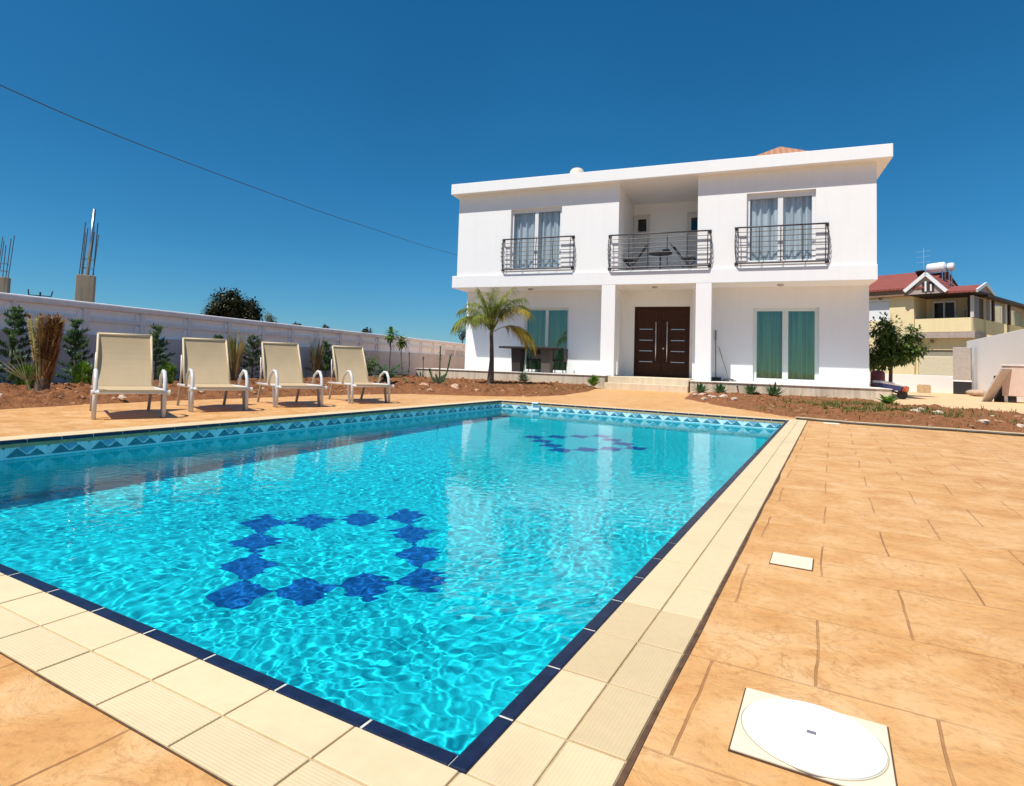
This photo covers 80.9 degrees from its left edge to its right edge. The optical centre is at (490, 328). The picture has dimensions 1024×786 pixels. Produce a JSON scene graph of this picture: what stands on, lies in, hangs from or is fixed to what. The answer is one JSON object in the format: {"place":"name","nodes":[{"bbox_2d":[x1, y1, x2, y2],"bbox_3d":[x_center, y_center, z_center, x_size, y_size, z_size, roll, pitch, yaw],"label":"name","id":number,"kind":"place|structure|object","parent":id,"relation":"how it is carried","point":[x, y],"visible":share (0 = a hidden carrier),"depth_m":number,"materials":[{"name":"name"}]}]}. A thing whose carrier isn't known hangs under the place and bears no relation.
{"place":"outdoors","nodes":[
{"label":"outdoors","id":0,"kind":"place"},
{"bbox_2d":[0,85,454,254],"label":"overhead cable","id":1,"kind":"object","parent":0,"point":[184,161],"visible":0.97,"depth_m":19.01,"materials":[{"name":"black rubber"}]},
{"bbox_2d":[0,374,596,409],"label":"soil","id":2,"kind":"structure","parent":0,"point":[16,397],"depth_m":11.10,"materials":[{"name":"brown soil"}]},
{"bbox_2d":[0,304,32,383],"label":"sapling","id":3,"kind":"object","parent":2,"relation":"on","point":[17,324],"visible":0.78,"depth_m":9.03,"materials":[{"name":"green plant"}]},
{"bbox_2d":[12,363,35,386],"bbox_3d":[-6.730,0.728,8.709,0.324,0.471,0.333,1,-3,23],"label":"shrub","id":4,"kind":"object","parent":2,"relation":"on","point":[20,381],"visible":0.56,"depth_m":8.66,"materials":[{"name":"green plant"}]},
{"bbox_2d":[2,312,67,391],"bbox_3d":[-6.259,0.371,8.327,0.735,1.226,0.448,3,-3,-16],"label":"dry palm","id":5,"kind":"object","parent":2,"relation":"on","point":[45,343],"visible":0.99,"depth_m":8.27,"materials":[{"name":"dry straw leaf"},{"name":"brown bark"},{"name":"green leaf"}]},
{"bbox_2d":[53,318,94,381],"bbox_3d":[-6.987,0.407,10.047,0.761,1.226,0.681,2,-3,-10],"label":"sapling","id":6,"kind":"object","parent":2,"relation":"on","point":[75,336],"visible":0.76,"depth_m":9.99,"materials":[{"name":"green plant"}]},
{"bbox_2d":[67,361,93,383],"bbox_3d":[-6.464,0.750,9.520,0.376,0.534,0.410,1,-3,23],"label":"shrub","id":7,"kind":"object","parent":2,"relation":"on","point":[85,375],"visible":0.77,"depth_m":9.45,"materials":[{"name":"green plant"}]},
{"bbox_2d":[117,395,126,400],"bbox_3d":[-4.903,0.916,7.993,0.111,0.082,0.095,2,-3,6],"label":"rock","id":8,"kind":"object","parent":2,"relation":"on","point":[122,397],"visible":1,"depth_m":7.96,"materials":[{"name":"stone"}]},
{"bbox_2d":[149,322,179,379],"bbox_3d":[-6.388,0.488,11.492,0.914,1.224,0.812,3,-3,-21],"label":"sapling","id":9,"kind":"object","parent":2,"relation":"on","point":[162,357],"visible":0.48,"depth_m":11.50,"materials":[{"name":"green plant"}]},
{"bbox_2d":[155,361,177,383],"bbox_3d":[-5.943,0.841,11.045,0.415,0.537,0.383,1,-3,23],"label":"shrub","id":10,"kind":"object","parent":2,"relation":"on","point":[168,367],"visible":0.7,"depth_m":10.99,"materials":[{"name":"green plant"}]},
{"bbox_2d":[213,334,223,338],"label":"sapling","id":11,"kind":"object","parent":2,"relation":"on","point":[215,336],"visible":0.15,"depth_m":13.03,"materials":[{"name":"green plant"}]},
{"bbox_2d":[226,328,246,380],"bbox_3d":[-5.593,0.572,13.164,0.478,1.293,0.477,1,-3,23],"label":"dry palm","id":12,"kind":"object","parent":2,"relation":"on","point":[235,357],"visible":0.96,"depth_m":13.07,"materials":[{"name":"brown plant"}]},
{"bbox_2d":[239,333,262,377],"bbox_3d":[-5.626,0.679,14.188,0.797,1.152,1.006,3,-3,-19],"label":"sapling","id":13,"kind":"object","parent":2,"relation":"on","point":[256,344],"visible":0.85,"depth_m":14.20,"materials":[{"name":"green plant"}]},
{"bbox_2d":[37,375,592,403],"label":"pebbles","id":14,"kind":"object","parent":2,"relation":"on","point":[53,384],"visible":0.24,"depth_m":12.26,"materials":[{"name":"stone"}]},
{"bbox_2d":[309,338,324,377],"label":"dry palm","id":15,"kind":"object","parent":2,"relation":"on","point":[316,358],"visible":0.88,"depth_m":15.90,"materials":[{"name":"brown plant"}]},
{"bbox_2d":[306,340,333,376],"bbox_3d":[-4.715,0.880,17.097,1.027,1.135,0.959,1,-3,23],"label":"sapling","id":16,"kind":"object","parent":2,"relation":"on","point":[326,359],"visible":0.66,"depth_m":17.02,"materials":[{"name":"green plant"}]},
{"bbox_2d":[364,352,378,375],"bbox_3d":[-3.743,1.140,18.691,0.725,0.885,0.695,1,-3,23],"label":"shrub","id":17,"kind":"object","parent":2,"relation":"on","point":[371,368],"visible":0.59,"depth_m":18.67,"materials":[{"name":"green plant"}]},
{"bbox_2d":[366,360,409,383],"bbox_3d":[-2.489,1.081,14.344,1.211,0.654,1.197,-1,-4,39],"label":"cycad","id":18,"kind":"object","parent":2,"relation":"on","point":[391,375],"visible":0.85,"depth_m":14.29,"materials":[{"name":"green plant"}]},
{"bbox_2d":[382,326,398,371],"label":"young tree","id":19,"kind":"object","parent":2,"relation":"on","point":[389,337],"visible":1,"depth_m":19.75,"materials":[{"name":"green plant"}]},
{"bbox_2d":[395,334,409,375],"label":"young tree","id":20,"kind":"object","parent":2,"relation":"on","point":[401,342],"visible":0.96,"depth_m":20.75,"materials":[{"name":"green plant"}]},
{"bbox_2d":[428,345,451,383],"bbox_3d":[-1.312,0.949,15.431,0.992,1.071,0.951,1,-3,23],"label":"agave","id":21,"kind":"object","parent":2,"relation":"on","point":[440,379],"visible":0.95,"depth_m":15.48,"materials":[{"name":"green plant"}]},
{"bbox_2d":[450,286,536,383],"bbox_3d":[0.018,0.231,16.930,2.429,2.865,2.212,3,-3,-16],"label":"palm tree","id":22,"kind":"object","parent":2,"relation":"on","point":[479,318],"visible":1,"depth_m":16.63,"materials":[{"name":"green plant"}]},
{"bbox_2d":[515,371,530,381],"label":"leafy plant","id":23,"kind":"object","parent":2,"relation":"on","point":[523,377],"visible":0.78,"depth_m":19.29,"materials":[{"name":"green plant"}]},
{"bbox_2d":[470,381,592,391],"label":"weeds","id":24,"kind":"object","parent":2,"relation":"on","point":[553,389],"visible":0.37,"depth_m":15.65,"materials":[{"name":"green plant"}]},
{"bbox_2d":[587,374,602,385],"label":"leafy plant","id":25,"kind":"object","parent":2,"relation":"on","point":[593,381],"visible":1,"depth_m":18.33,"materials":[{"name":"green plant"}]},
{"bbox_2d":[0,408,776,755],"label":"water","id":26,"kind":"structure","parent":0,"point":[454,582],"depth_m":2.79,"materials":[{"name":"blue liquid"}]},
{"bbox_2d":[0,388,1023,785],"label":"deck","id":27,"kind":"structure","parent":0,"point":[898,610],"depth_m":1.70,"materials":[{"name":"concrete"}]},
{"bbox_2d":[89,332,170,418],"bbox_3d":[-3.973,0.488,6.569,0.701,0.900,1.126,4,-4,-36],"label":"sun lounger","id":28,"kind":"object","parent":27,"relation":"on","point":[123,363],"visible":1,"depth_m":6.83,"materials":[{"name":"beige fabric"}]},
{"bbox_2d":[176,337,252,411],"bbox_3d":[-3.541,0.562,7.635,0.701,0.900,1.126,4,-4,-37],"label":"sun lounger","id":29,"kind":"object","parent":27,"relation":"on","point":[204,366],"visible":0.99,"depth_m":7.87,"materials":[{"name":"beige fabric"}]},
{"bbox_2d":[257,341,326,407],"bbox_3d":[-2.884,0.639,8.622,0.701,0.900,1.126,4,-4,-36],"label":"sun lounger","id":30,"kind":"object","parent":27,"relation":"on","point":[281,365],"visible":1,"depth_m":8.87,"materials":[{"name":"beige fabric"}]},
{"bbox_2d":[328,345,393,403],"bbox_3d":[-2.129,0.725,9.723,0.701,0.900,1.126,4,-4,-36],"label":"sun lounger","id":31,"kind":"object","parent":27,"relation":"on","point":[350,366],"visible":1,"depth_m":9.96,"materials":[{"name":"beige fabric"}]},
{"bbox_2d":[0,399,807,785],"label":"swimming pool","id":32,"kind":"structure","parent":27,"relation":"in","point":[584,705],"depth_m":1.31,"materials":[{"name":"tile"}]},
{"bbox_2d":[604,376,692,392],"bbox_3d":[5.166,1.781,19.308,2.455,0.435,2.880,1,-3,23],"label":"entrance step","id":33,"kind":"object","parent":27,"relation":"on","point":[661,384],"visible":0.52,"depth_m":18.17,"materials":[{"name":"beige stone"}]},
{"bbox_2d":[769,552,813,571],"bbox_3d":[1.112,0.863,2.218,0.141,0.017,0.151,0,-4,30],"label":"skimmer lid","id":34,"kind":"object","parent":27,"relation":"on","point":[793,561],"visible":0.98,"depth_m":2.20,"materials":[{"name":"white plastic"}]},
{"bbox_2d":[728,688,897,785],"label":"skimmer lid","id":35,"kind":"object","parent":27,"relation":"on","point":[820,743],"visible":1,"depth_m":1.12,"materials":[{"name":"white plastic"}]},
{"bbox_2d":[823,422,839,424],"bbox_3d":[4.758,1.328,8.387,0.206,0.017,0.266,0,-4,30],"label":"skimmer lid","id":36,"kind":"object","parent":27,"relation":"on","point":[831,423],"visible":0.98,"depth_m":8.34,"materials":[{"name":"white plastic"}]},
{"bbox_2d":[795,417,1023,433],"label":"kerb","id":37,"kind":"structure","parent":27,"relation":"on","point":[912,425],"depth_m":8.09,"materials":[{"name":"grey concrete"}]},
{"bbox_2d":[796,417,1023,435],"bbox_3d":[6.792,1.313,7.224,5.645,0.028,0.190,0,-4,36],"label":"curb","id":38,"kind":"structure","parent":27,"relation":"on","point":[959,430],"depth_m":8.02,"materials":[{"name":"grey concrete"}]},
{"bbox_2d":[0,0,1023,343],"label":"sky","id":39,"kind":"structure","parent":0,"point":[368,113],"materials":[{"name":"blue"}]},
{"bbox_2d":[415,368,617,387],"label":"terrace","id":40,"kind":"structure","parent":0,"point":[569,378],"depth_m":20.05,"materials":[{"name":"beige concrete"}]},
{"bbox_2d":[499,346,564,372],"bbox_3d":[1.405,1.064,20.762,2.100,0.870,0.900,1,-3,23],"label":"dining table","id":41,"kind":"object","parent":40,"relation":"on","point":[518,357],"visible":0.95,"depth_m":20.55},
{"bbox_2d":[528,349,540,371],"bbox_3d":[1.602,1.118,21.336,0.460,0.840,0.475,1,-3,23],"label":"dining chair","id":42,"kind":"object","parent":40,"relation":"on","point":[537,357],"visible":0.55,"depth_m":21.51,"materials":[{"name":"wicker"}]},
{"bbox_2d":[553,349,567,372],"bbox_3d":[2.364,1.108,20.705,0.475,0.840,0.460,1,-3,23],"label":"dining chair","id":43,"kind":"object","parent":40,"relation":"on","point":[565,354],"visible":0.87,"depth_m":20.55,"materials":[{"name":"wicker"}]},
{"bbox_2d":[690,380,892,400],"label":"terrace","id":44,"kind":"structure","parent":0,"point":[848,392],"depth_m":16.68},
{"bbox_2d":[711,330,720,380],"bbox_3d":[7.197,0.852,19.184,0.320,1.620,0.218,1,-3,23],"label":"broom","id":45,"kind":"object","parent":44,"relation":"on","point":[715,378],"visible":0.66,"depth_m":19.14,"materials":[{"name":"black plastic"}]},
{"bbox_2d":[718,346,736,380],"bbox_3d":[7.492,1.120,18.881,0.664,1.136,0.558,1,-3,23],"label":"mop","id":46,"kind":"object","parent":44,"relation":"on","point":[726,370],"visible":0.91,"depth_m":18.94},
{"bbox_2d":[685,391,1023,432],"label":"soil","id":47,"kind":"structure","parent":0,"point":[946,422],"depth_m":10.07,"materials":[{"name":"brown soil"}]},
{"bbox_2d":[691,382,710,392],"bbox_3d":[5.664,1.558,16.099,0.595,0.336,0.577,1,-3,10],"label":"succulent","id":48,"kind":"object","parent":47,"relation":"on","point":[701,388],"visible":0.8,"depth_m":16.06,"materials":[{"name":"green plant"}]},
{"bbox_2d":[709,382,727,392],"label":"succulent","id":49,"kind":"object","parent":47,"relation":"on","point":[720,388],"visible":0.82,"depth_m":16.05,"materials":[{"name":"green plant"}]},
{"bbox_2d":[743,384,759,394],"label":"succulent","id":50,"kind":"object","parent":47,"relation":"on","point":[750,390],"visible":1,"depth_m":15.93,"materials":[{"name":"green plant"}]},
{"bbox_2d":[764,381,785,395],"bbox_3d":[7.323,1.553,15.524,0.650,0.391,0.684,4,-4,-30],"label":"succulent","id":51,"kind":"object","parent":47,"relation":"on","point":[773,391],"visible":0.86,"depth_m":15.45,"materials":[{"name":"green plant"}]},
{"bbox_2d":[687,391,1023,430],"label":"pebbles","id":52,"kind":"object","parent":47,"relation":"on","point":[999,421],"visible":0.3,"depth_m":10.20,"materials":[{"name":"stone"}]},
{"bbox_2d":[734,394,1023,427],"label":"weeds","id":53,"kind":"object","parent":47,"relation":"on","point":[878,408],"visible":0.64,"depth_m":10.90,"materials":[{"name":"green plant"}]},
{"bbox_2d":[871,394,899,404],"bbox_3d":[8.812,1.603,13.376,0.752,0.311,0.739,1,-3,23],"label":"leafy plant","id":54,"kind":"object","parent":47,"relation":"on","point":[888,399],"visible":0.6,"depth_m":13.33,"materials":[{"name":"green plant"}]},
{"bbox_2d":[978,419,989,424],"bbox_3d":[7.114,1.353,8.674,0.158,0.095,0.128,3,-3,-12],"label":"rock","id":55,"kind":"object","parent":47,"relation":"on","point":[986,421],"visible":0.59,"depth_m":8.62,"materials":[{"name":"stone"}]},
{"bbox_2d":[869,270,1023,375],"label":"neighbour house","id":56,"kind":"structure","parent":0,"point":[945,315],"depth_m":31.95,"materials":[{"name":"yellow paint"}]},
{"bbox_2d":[869,299,890,320],"bbox_3d":[21.656,-1.025,33.500,0.130,1.195,1.200,4,-4,-36],"label":"window","id":57,"kind":"structure","parent":56,"relation":"in","point":[875,306],"depth_m":33.53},
{"bbox_2d":[915,262,954,284],"bbox_3d":[24.220,-2.975,32.720,0.924,1.281,1.582,4,-4,-36],"label":"solar water tank","id":58,"kind":"object","parent":56,"relation":"on","point":[939,267],"visible":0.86,"depth_m":32.48,"materials":[{"name":"white metal"}]},
{"bbox_2d":[933,300,955,318],"bbox_3d":[24.520,-0.625,32.451,0.075,1.820,1.050,4,-4,-36],"label":"balcony door","id":59,"kind":"structure","parent":56,"relation":"in","point":[944,308],"depth_m":32.44,"materials":[{"name":"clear glass"}]},
{"bbox_2d":[974,296,987,319],"bbox_3d":[25.238,-1.054,30.938,2.350,1.095,0.060,4,-4,-36],"label":"porch window","id":60,"kind":"structure","parent":56,"relation":"in","point":[976,299],"depth_m":30.63,"materials":[{"name":"glass"}]},
{"bbox_2d":[994,302,1003,322],"bbox_3d":[27.619,-0.876,32.713,1.600,1.095,0.130,4,-4,-36],"label":"porch window","id":61,"kind":"structure","parent":56,"relation":"in","point":[997,308],"depth_m":32.84,"materials":[{"name":"beige glass"}]},
{"bbox_2d":[1011,306,1022,326],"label":"porch window","id":62,"kind":"structure","parent":56,"relation":"in","point":[1015,316],"depth_m":34.78,"materials":[{"name":"beige glass"}]},
{"bbox_2d":[878,391,1023,413],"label":"path","id":63,"kind":"structure","parent":0,"point":[951,400],"depth_m":17.18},
{"bbox_2d":[870,370,884,386],"bbox_3d":[12.297,1.747,19.079,0.480,0.850,0.473,1,-3,23],"label":"plastic drum","id":64,"kind":"object","parent":63,"relation":"on","point":[879,375],"visible":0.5,"depth_m":18.95,"materials":[{"name":"purple plastic"}]},
{"bbox_2d":[869,380,908,398],"bbox_3d":[11.793,1.822,17.891,1.188,0.545,0.506,2,-3,3],"label":"wheelbarrow","id":65,"kind":"object","parent":63,"relation":"on","point":[902,390],"visible":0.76,"depth_m":17.73,"materials":[{"name":"blue paint"}]},
{"bbox_2d":[869,312,929,392],"bbox_3d":[13.927,0.930,21.108,2.156,3.016,2.145,2,-3,-7],"label":"citrus tree","id":66,"kind":"object","parent":63,"relation":"on","point":[892,350],"visible":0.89,"depth_m":20.58,"materials":[{"name":"green plant"}]},
{"bbox_2d":[869,373,952,392],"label":"garden wall","id":67,"kind":"structure","parent":63,"relation":"on","point":[940,384],"depth_m":26.89,"materials":[{"name":"white paint"}]},
{"bbox_2d":[917,384,930,392],"bbox_3d":[18.749,2.591,25.986,0.420,0.360,0.300,2,-3,-2],"label":"stone block","id":68,"kind":"object","parent":63,"relation":"on","point":[923,388],"depth_m":25.84,"materials":[{"name":"beige stone"}]},
{"bbox_2d":[952,347,972,394],"bbox_3d":[20.162,1.798,25.665,0.660,2.000,0.560,-1,-4,43],"label":"metal cabinet","id":69,"kind":"object","parent":63,"relation":"on","point":[962,371],"visible":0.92,"depth_m":25.48,"materials":[{"name":"beige metal"}]},
{"bbox_2d":[965,390,985,396],"bbox_3d":[18.801,2.486,23.145,0.830,0.267,0.468,1,-3,23],"label":"sack","id":70,"kind":"object","parent":63,"relation":"on","point":[979,393],"visible":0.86,"depth_m":23.03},
{"bbox_2d":[981,368,1011,401],"bbox_3d":[15.217,1.697,18.076,0.646,1.026,0.541,4,-4,-29],"label":"leaning board","id":71,"kind":"object","parent":63,"relation":"on","point":[996,384],"visible":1,"depth_m":18.03,"materials":[{"name":"beige wood"}]},
{"bbox_2d":[994,376,1016,402],"bbox_3d":[15.598,1.833,18.211,0.024,0.800,0.560,4,-4,-27],"label":"dark panel","id":72,"kind":"object","parent":63,"relation":"on","point":[998,397],"visible":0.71,"depth_m":18.27,"materials":[{"name":"black plastic"}]},
{"bbox_2d":[1000,364,1023,401],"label":"storage box","id":73,"kind":"object","parent":63,"relation":"on","point":[1013,384],"visible":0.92,"depth_m":17.97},
{"label":"ground","id":74,"kind":"structure","parent":0,"visible":0},
{"bbox_2d":[0,236,14,292],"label":"concrete column","id":75,"kind":"structure","parent":74,"relation":"on","point":[5,283],"depth_m":23.79,"materials":[{"name":"grey concrete"}]},
{"bbox_2d":[27,289,52,296],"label":"utility pole","id":76,"kind":"object","parent":74,"relation":"on","point":[39,295],"visible":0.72,"depth_m":97.89,"materials":[{"name":"grey metal"}]},
{"bbox_2d":[74,209,98,302],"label":"concrete column","id":77,"kind":"structure","parent":74,"relation":"on","point":[85,286],"depth_m":19.75,"materials":[{"name":"concrete"}]},
{"bbox_2d":[0,292,465,384],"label":"boundary wall","id":78,"kind":"structure","parent":74,"relation":"on","point":[100,317],"depth_m":13.37,"materials":[{"name":"grey paint"}]},
{"bbox_2d":[200,286,265,320],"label":"tree","id":79,"kind":"object","parent":74,"relation":"on","point":[231,304],"visible":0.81,"depth_m":49.28,"materials":[{"name":"green plant"}]},
{"bbox_2d":[264,312,277,322],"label":"distant tree","id":80,"kind":"object","parent":74,"relation":"on","point":[271,317],"visible":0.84,"depth_m":49.60,"materials":[{"name":"green plant"}]},
{"bbox_2d":[362,327,371,332],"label":"distant tree","id":81,"kind":"object","parent":74,"relation":"on","point":[365,331],"visible":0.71,"depth_m":149.61,"materials":[{"name":"green plant"}]},
{"bbox_2d":[457,328,465,342],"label":"distant tree","id":82,"kind":"object","parent":74,"relation":"on","point":[463,336],"visible":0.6,"depth_m":149.92,"materials":[{"name":"green plant"}]},
{"bbox_2d":[451,143,892,386],"bbox_3d":[6.793,-2.296,23.892,13.559,9.130,10.610,1,-3,23],"label":"villa","id":83,"kind":"object","parent":74,"relation":"on","point":[776,280],"visible":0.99,"depth_m":19.26,"materials":[{"name":"paint"}]},
{"bbox_2d":[510,207,561,270],"bbox_3d":[1.620,-3.089,20.908,1.850,2.160,0.229,1,-3,23],"label":"window","id":84,"kind":"structure","parent":83,"relation":"in","point":[542,222],"depth_m":20.93,"materials":[{"name":"white glass"}]},
{"bbox_2d":[524,308,568,372],"bbox_3d":[2.048,0.410,21.725,1.650,2.285,0.228,1,-3,23],"label":"window","id":85,"kind":"structure","parent":83,"relation":"in","point":[548,327],"depth_m":21.73,"materials":[{"name":"green glass"}]},
{"bbox_2d":[570,168,583,172],"bbox_3d":[3.633,-5.842,25.416,0.640,1.952,0.640,1,-3,23],"label":"roof tank","id":86,"kind":"object","parent":83,"relation":"on","point":[576,170],"visible":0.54,"depth_m":25.20,"materials":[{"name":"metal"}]},
{"bbox_2d":[623,244,646,269],"bbox_3d":[4.874,-2.326,20.268,0.782,0.968,0.440,1,-3,17],"label":"balcony chair","id":87,"kind":"object","parent":83,"relation":"on","point":[633,260],"visible":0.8,"depth_m":20.15,"materials":[{"name":"metal"}]},
{"bbox_2d":[633,215,649,269],"bbox_3d":[5.525,-2.962,22.047,0.590,2.450,0.030,1,-3,23],"label":"balcony door","id":88,"kind":"structure","parent":83,"relation":"in","point":[641,224],"depth_m":22.06,"materials":[{"name":"white glass"}]},
{"bbox_2d":[648,251,671,268],"bbox_3d":[5.638,-2.183,19.973,0.770,0.680,0.770,1,-3,23],"label":"balcony table","id":89,"kind":"object","parent":83,"relation":"on","point":[656,253],"visible":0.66,"depth_m":19.95,"materials":[{"name":"black plastic"}]},
{"bbox_2d":[634,307,689,377],"bbox_3d":[5.871,0.424,20.612,1.940,2.465,0.271,1,-3,23],"label":"front door","id":90,"kind":"structure","parent":83,"relation":"in","point":[661,334],"depth_m":20.56,"materials":[{"name":"brown wood"}]},
{"bbox_2d":[670,243,696,267],"bbox_3d":[6.318,-2.311,19.673,0.782,0.968,0.440,0,-4,33],"label":"balcony chair","id":91,"kind":"object","parent":83,"relation":"on","point":[683,258],"visible":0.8,"depth_m":19.61,"materials":[{"name":"metal"}]},
{"bbox_2d":[686,212,697,267],"bbox_3d":[7.244,-2.945,21.325,0.540,2.450,0.030,1,-3,23],"label":"balcony door","id":92,"kind":"structure","parent":83,"relation":"in","point":[692,217],"depth_m":21.36,"materials":[{"name":"white glass"}]},
{"bbox_2d":[746,190,815,261],"bbox_3d":[8.653,-3.006,17.952,1.850,2.130,0.229,1,-3,23],"label":"window","id":93,"kind":"structure","parent":83,"relation":"in","point":[792,207],"depth_m":17.94,"materials":[{"name":"white glass"}]},
{"bbox_2d":[753,308,818,383],"bbox_3d":[9.178,0.509,18.727,1.840,2.325,0.228,1,-3,23],"label":"window","id":94,"kind":"structure","parent":83,"relation":"in","point":[785,340],"depth_m":18.70,"materials":[{"name":"green glass"}]},
{"bbox_2d":[967,329,1023,400],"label":"side wall","id":95,"kind":"structure","parent":74,"relation":"on","point":[990,354],"depth_m":22.97,"materials":[{"name":"white paint"}]}
]}

